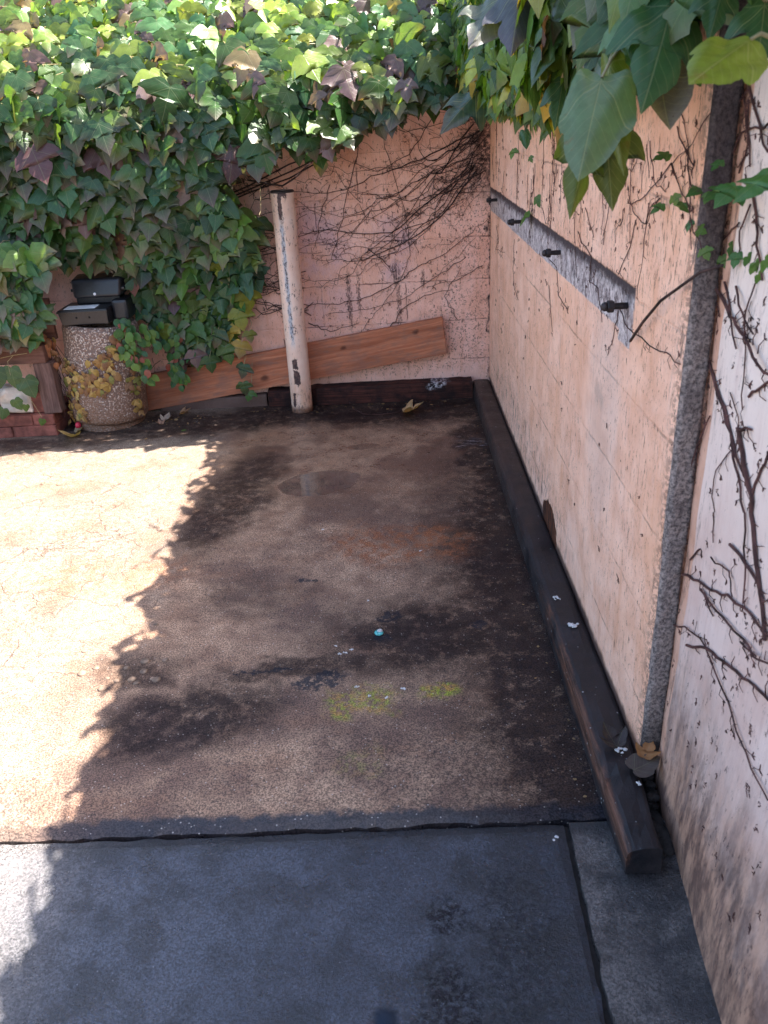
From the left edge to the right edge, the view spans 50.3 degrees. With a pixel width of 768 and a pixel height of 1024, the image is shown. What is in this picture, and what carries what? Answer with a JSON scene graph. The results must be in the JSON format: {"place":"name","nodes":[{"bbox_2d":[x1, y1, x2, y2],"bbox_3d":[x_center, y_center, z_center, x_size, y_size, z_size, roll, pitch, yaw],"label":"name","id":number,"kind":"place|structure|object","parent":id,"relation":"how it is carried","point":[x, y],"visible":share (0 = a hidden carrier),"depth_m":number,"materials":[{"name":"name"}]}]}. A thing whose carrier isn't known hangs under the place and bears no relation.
{"place":"outdoors","nodes":[
{"label":"outdoors","id":0,"kind":"place"},
{"bbox_2d":[0,825,604,1023],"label":"apron pavement","id":1,"kind":"structure","parent":0,"point":[460,925],"depth_m":1.41,"materials":[{"name":"grey concrete"}]},
{"bbox_2d":[0,398,651,844],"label":"court pavement","id":2,"kind":"structure","parent":0,"point":[250,562],"depth_m":2.20,"materials":[{"name":"concrete"}]},
{"bbox_2d":[0,395,72,437],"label":"brick kerb","id":3,"kind":"structure","parent":2,"relation":"on","point":[12,424],"depth_m":3.73,"materials":[{"name":"red brick"}]},
{"bbox_2d":[0,383,33,412],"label":"stone","id":4,"kind":"object","parent":3,"relation":"on","point":[9,392],"visible":0.47,"depth_m":3.69,"materials":[{"name":"white stone"}]},
{"bbox_2d":[0,298,66,413],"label":"timber frame","id":5,"kind":"object","parent":3,"relation":"on","point":[49,384],"visible":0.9,"depth_m":3.63,"materials":[{"name":"brown wood"}]},
{"bbox_2d":[31,388,43,411],"bbox_3d":[-1.571,-0.538,3.793,0.053,0.096,0.192,-3,26,1],"label":"loose brick","id":6,"kind":"object","parent":3,"relation":"on","point":[37,402],"visible":0.3,"depth_m":3.71,"materials":[{"name":"red brick"}]},
{"bbox_2d":[58,430,79,436],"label":"fallen leaf","id":7,"kind":"object","parent":2,"relation":"on","point":[69,434],"visible":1,"depth_m":3.69,"materials":[{"name":"yellow plant"}]},
{"bbox_2d":[77,670,86,675],"bbox_3d":[-0.773,0.413,2.095,0.025,0.008,0.024,-3,26,1],"label":"pebble","id":8,"kind":"object","parent":2,"relation":"on","point":[82,673],"visible":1,"depth_m":2.09,"materials":[{"name":"white stone"}]},
{"bbox_2d":[98,686,106,690],"bbox_3d":[-0.701,0.439,2.033,0.022,0.007,0.021,-3,26,1],"label":"pebble","id":9,"kind":"object","parent":2,"relation":"on","point":[101,688],"visible":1,"depth_m":2.03,"materials":[{"name":"beige stone"}]},
{"bbox_2d":[61,316,148,431],"bbox_3d":[-1.288,-0.644,3.792,0.350,0.492,0.349,2,26,-1],"label":"concrete bin","id":10,"kind":"object","parent":2,"relation":"on","point":[113,411],"visible":0.63,"depth_m":3.68,"materials":[{"name":"beige concrete"}]},
{"bbox_2d":[41,331,144,424],"bbox_3d":[-1.347,-0.609,3.703,0.481,0.445,0.184,2,27,11],"label":"withered vine","id":11,"kind":"object","parent":10,"relation":"attached to","point":[102,361],"visible":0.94,"depth_m":3.64,"materials":[{"name":"yellow plant"}]},
{"bbox_2d":[56,272,135,325],"bbox_3d":[-1.274,-0.943,3.610,0.289,0.186,0.214,-3,26,1],"label":"plastic case","id":12,"kind":"object","parent":10,"relation":"on","point":[102,298],"visible":0.9,"depth_m":3.58,"materials":[{"name":"black plastic"}]},
{"bbox_2d":[113,318,189,391],"bbox_3d":[-1.034,-0.697,3.685,0.315,0.392,0.125,-23,32,-35],"label":"creeper","id":13,"kind":"object","parent":10,"relation":"hanging from","point":[174,373],"visible":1,"depth_m":3.66,"materials":[{"name":"green plant"}]},
{"bbox_2d":[127,676,135,681],"bbox_3d":[-0.635,0.422,2.062,0.023,0.007,0.023,-3,26,1],"label":"pebble","id":14,"kind":"object","parent":2,"relation":"on","point":[132,679],"visible":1,"depth_m":2.06,"materials":[{"name":"beige stone"}]},
{"bbox_2d":[140,668,147,673],"bbox_3d":[-0.614,0.406,2.090,0.020,0.007,0.020,-3,26,1],"label":"pebble","id":15,"kind":"object","parent":2,"relation":"on","point":[143,671],"visible":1,"depth_m":2.09,"materials":[{"name":"grey stone"}]},
{"bbox_2d":[141,658,149,663],"bbox_3d":[-0.621,0.387,2.129,0.026,0.008,0.027,-3,26,1],"label":"pebble","id":16,"kind":"object","parent":2,"relation":"on","point":[145,660],"visible":1,"depth_m":2.12,"materials":[{"name":"beige stone"}]},
{"bbox_2d":[152,677,160,681],"bbox_3d":[-0.572,0.421,2.056,0.022,0.008,0.022,-3,26,1],"label":"pebble","id":17,"kind":"object","parent":2,"relation":"on","point":[156,679],"visible":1,"depth_m":2.05,"materials":[{"name":"grey stone"}]},
{"bbox_2d":[160,412,169,419],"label":"fallen leaf","id":18,"kind":"object","parent":2,"relation":"on","point":[166,416],"visible":0.99,"depth_m":3.87,"materials":[{"name":"white plant"}]},
{"bbox_2d":[180,406,189,413],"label":"fallen leaf","id":19,"kind":"object","parent":2,"relation":"on","point":[183,410],"visible":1,"depth_m":3.94,"materials":[{"name":"brown plant"}]},
{"bbox_2d":[162,392,268,410],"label":"concrete kerb","id":20,"kind":"structure","parent":2,"relation":"on","point":[240,400],"depth_m":3.97,"materials":[{"name":"grey concrete"}]},
{"bbox_2d":[270,189,312,413],"bbox_3d":[-0.410,-0.921,3.681,0.102,0.989,0.102,-2,26,1],"label":"pipe post","id":21,"kind":"object","parent":2,"relation":"on","point":[286,239],"visible":1,"depth_m":3.62,"materials":[{"name":"white metal"}]},
{"bbox_2d":[146,316,446,410],"bbox_3d":[-0.440,-0.702,3.896,1.478,0.379,0.034,-3,26,1],"label":"wooden board","id":22,"kind":"object","parent":2,"relation":"on","point":[400,343],"visible":0.75,"depth_m":3.87,"materials":[{"name":"brown wood"}]},
{"bbox_2d":[66,399,586,796],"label":"leaf litter","id":23,"kind":"object","parent":2,"relation":"on","point":[195,419],"visible":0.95,"depth_m":3.83,"materials":[{"name":"brown plant"}]},
{"bbox_2d":[268,376,472,406],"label":"timber kerb","id":24,"kind":"structure","parent":2,"relation":"on","point":[391,391],"depth_m":3.92,"materials":[{"name":"brown wood"}]},
{"bbox_2d":[374,629,383,635],"bbox_3d":[-0.014,0.320,2.185,0.025,0.009,0.025,-3,26,1],"label":"bottle cap","id":25,"kind":"object","parent":2,"relation":"on","point":[378,632],"visible":1,"depth_m":2.18,"materials":[{"name":"teal plastic"}]},
{"bbox_2d":[402,399,423,411],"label":"fallen leaf","id":26,"kind":"object","parent":2,"relation":"on","point":[409,407],"visible":1,"depth_m":3.78,"materials":[{"name":"yellow plant"}]},
{"bbox_2d":[473,379,662,873],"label":"timber kerb","id":27,"kind":"structure","parent":2,"relation":"on","point":[622,797],"depth_m":1.93,"materials":[{"name":"black wood"}]},
{"bbox_2d":[567,622,578,627],"bbox_3d":[0.476,0.283,2.049,0.029,0.004,0.020,-3,26,1],"label":"white dropping","id":28,"kind":"object","parent":27,"relation":"on","point":[572,625],"visible":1,"depth_m":2.05,"materials":[{"name":"white"}]},
{"bbox_2d":[599,722,626,747],"bbox_3d":[0.465,0.455,1.657,0.051,0.028,0.055,8,28,23],"label":"fallen leaf","id":29,"kind":"object","parent":27,"relation":"on","point":[613,739],"visible":1,"depth_m":1.66,"materials":[{"name":"grey plant"}]},
{"bbox_2d":[614,747,627,753],"bbox_3d":[0.477,0.478,1.645,0.023,0.004,0.020,-21,31,-32],"label":"white dropping","id":30,"kind":"object","parent":27,"relation":"on","point":[618,749],"visible":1,"depth_m":1.64,"materials":[{"name":"white"}]},
{"bbox_2d":[625,753,659,777],"bbox_3d":[0.501,0.493,1.595,0.062,0.012,0.063,10,29,25],"label":"fallen leaf","id":31,"kind":"object","parent":27,"relation":"on","point":[641,767],"visible":1,"depth_m":1.60,"materials":[{"name":"grey plant"}]},
{"bbox_2d":[635,742,661,759],"bbox_3d":[0.521,0.470,1.614,0.044,0.022,0.041,-3,26,1],"label":"fallen leaf","id":32,"kind":"object","parent":31,"relation":"on","point":[647,749],"visible":1,"depth_m":1.62,"materials":[{"name":"brown plant"}]},
{"bbox_2d":[564,791,659,1023],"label":"ground","id":33,"kind":"structure","parent":0,"point":[596,965],"depth_m":1.40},
{"bbox_2d":[0,38,490,394],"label":"block wall","id":34,"kind":"structure","parent":33,"relation":"on","point":[467,340],"depth_m":3.72,"materials":[{"name":"paint"}]},
{"bbox_2d":[0,0,499,400],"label":"climbing ivy","id":35,"kind":"object","parent":34,"relation":"attached to","point":[146,141],"visible":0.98,"depth_m":3.16,"materials":[{"name":"green plant"}]},
{"bbox_2d":[0,342,45,425],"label":"ivy shoot","id":36,"kind":"object","parent":35,"relation":"attached to","point":[27,385],"visible":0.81,"depth_m":3.61,"materials":[{"name":"green plant"}]},
{"bbox_2d":[139,112,489,371],"bbox_3d":[-0.437,-1.186,3.619,1.822,1.348,0.152,-3,26,1],"label":"bare vine","id":37,"kind":"object","parent":34,"relation":"attached to","point":[296,175],"visible":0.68,"depth_m":3.60,"materials":[{"name":"brown plant"}]},
{"bbox_2d":[489,0,747,785],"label":"block wall","id":38,"kind":"structure","parent":33,"relation":"on","point":[648,407],"depth_m":1.68,"materials":[{"name":"paint"}]},
{"bbox_2d":[486,197,496,202],"bbox_3d":[0.449,-1.295,3.396,0.048,0.022,0.025,-3,26,1],"label":"wall bolt","id":39,"kind":"object","parent":38,"relation":"attached to","point":[489,200],"depth_m":3.39,"materials":[{"name":"black metal"}]},
{"bbox_2d":[507,219,521,225],"bbox_3d":[0.446,-0.986,2.780,0.054,0.022,0.025,-3,26,1],"label":"wall bolt","id":40,"kind":"object","parent":38,"relation":"attached to","point":[511,222],"depth_m":2.77,"materials":[{"name":"black metal"}]},
{"bbox_2d":[542,248,560,257],"bbox_3d":[0.446,-0.687,2.168,0.054,0.022,0.025,-3,26,1],"label":"wall bolt","id":41,"kind":"object","parent":38,"relation":"attached to","point":[548,253],"depth_m":2.16,"materials":[{"name":"black metal"}]},
{"bbox_2d":[492,112,711,582],"bbox_3d":[0.471,-0.679,2.449,0.009,0.934,2.538,-3,26,1],"label":"bare vine","id":42,"kind":"object","parent":38,"relation":"attached to","point":[686,151],"visible":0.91,"depth_m":1.57,"materials":[{"name":"brown plant"}]},
{"bbox_2d":[601,300,628,312],"bbox_3d":[0.445,-0.395,1.571,0.056,0.022,0.025,-3,26,1],"label":"wall bolt","id":43,"kind":"object","parent":38,"relation":"attached to","point":[609,306],"depth_m":1.56,"materials":[{"name":"black metal"}]},
{"bbox_2d":[629,264,723,341],"bbox_3d":[0.457,-0.334,1.345,0.033,0.191,0.317,-5,26,-4],"label":"twig","id":44,"kind":"object","parent":38,"relation":"attached to","point":[670,294],"visible":1,"depth_m":1.28,"materials":[{"name":"brown plant"}]},
{"bbox_2d":[655,0,767,1023],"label":"rendered wall","id":45,"kind":"structure","parent":33,"relation":"on","point":[725,811],"depth_m":1.23,"materials":[{"name":"white paint"}]},
{"bbox_2d":[440,0,767,283],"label":"climbing ivy","id":46,"kind":"object","parent":45,"relation":"attached to","point":[577,76],"visible":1,"depth_m":1.14,"materials":[{"name":"green plant"}]},
{"bbox_2d":[667,84,767,934],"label":"bare vine","id":47,"kind":"object","parent":45,"relation":"attached to","point":[743,467],"visible":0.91,"depth_m":1.16,"materials":[{"name":"brown plant"}]},
{"bbox_2d":[568,819,721,1023],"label":"edge pavement","id":48,"kind":"structure","parent":0,"point":[646,946],"depth_m":1.36,"materials":[{"name":"grey concrete"}]},
{"bbox_2d":[643,775,673,857],"bbox_3d":[0.522,0.561,1.603,0.064,0.053,0.247,-3,26,1],"label":"debris","id":49,"kind":"object","parent":48,"relation":"on","point":[662,832],"visible":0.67,"depth_m":1.58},
{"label":"fallen leaf","id":50,"kind":"object","parent":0,"visible":0},
{"bbox_2d":[75,422,80,427],"bbox_3d":[-1.406,-0.400,3.759,0.027,0.028,0.026,-3,26,1],"label":"plastic scrap","id":51,"kind":"object","parent":50,"relation":"on","point":[77,424],"visible":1,"depth_m":3.75,"materials":[{"name":"red plastic"}]}
]}

